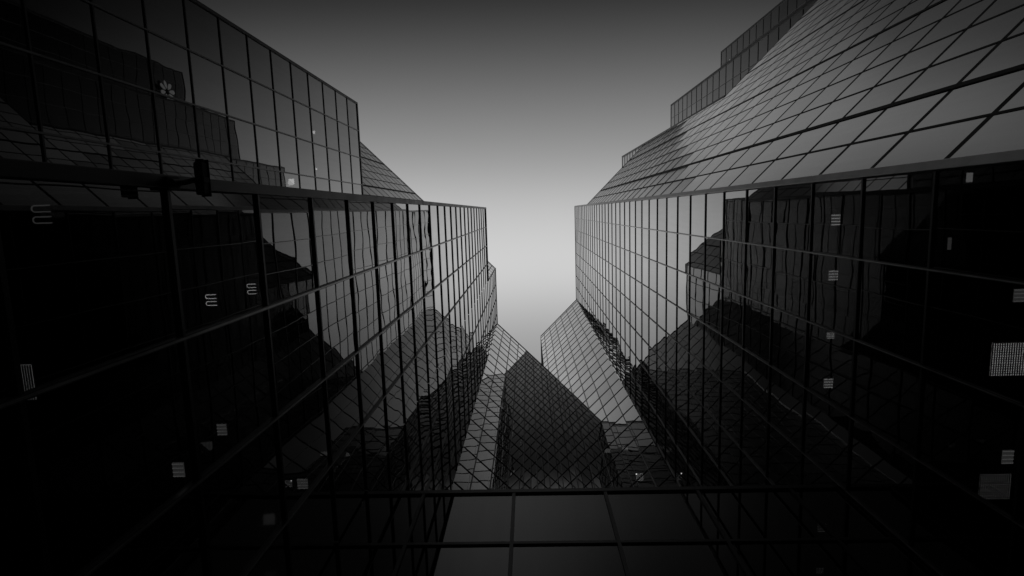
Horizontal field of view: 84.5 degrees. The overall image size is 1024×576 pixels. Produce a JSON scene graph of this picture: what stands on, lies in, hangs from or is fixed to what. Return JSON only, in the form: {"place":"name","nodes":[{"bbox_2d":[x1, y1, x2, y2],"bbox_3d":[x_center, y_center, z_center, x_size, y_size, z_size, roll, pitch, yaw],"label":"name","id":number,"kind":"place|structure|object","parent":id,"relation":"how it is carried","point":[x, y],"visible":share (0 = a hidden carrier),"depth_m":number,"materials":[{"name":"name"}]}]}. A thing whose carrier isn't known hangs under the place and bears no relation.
{"place":"outdoors","nodes":[
{"label":"outdoors","id":0,"kind":"place"},
{"bbox_2d":[198,0,781,362],"label":"sky","id":1,"kind":"structure","parent":0,"point":[522,111],"materials":[{"name":"grey"}]},
{"bbox_3d":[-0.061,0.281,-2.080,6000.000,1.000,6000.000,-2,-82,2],"label":"pavement","id":2,"kind":"structure","parent":0,"visible":0},
{"bbox_2d":[0,142,560,575],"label":"glass tower","id":3,"kind":"structure","parent":2,"relation":"on","point":[230,378],"depth_m":7.28,"materials":[{"name":"black glass"}]},
{"bbox_2d":[0,0,363,194],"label":"glass block","id":4,"kind":"structure","parent":3,"relation":"on","point":[173,87],"depth_m":16.60,"materials":[{"name":"black glass"}]},
{"bbox_2d":[165,159,211,196],"bbox_3d":[-3.406,-1.153,5.932,0.409,0.216,0.385,-2,-82,2],"label":"security camera","id":5,"kind":"object","parent":3,"relation":"attached to","point":[201,180],"visible":1,"depth_m":5.89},
{"bbox_2d":[321,484,934,575],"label":"link building","id":6,"kind":"structure","parent":2,"relation":"on","point":[797,530],"depth_m":10.85,"materials":[{"name":"glass"}]},
{"bbox_2d":[541,0,1023,575],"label":"glass tower","id":7,"kind":"structure","parent":2,"relation":"on","point":[799,242],"depth_m":13.97,"materials":[{"name":"black glass"}]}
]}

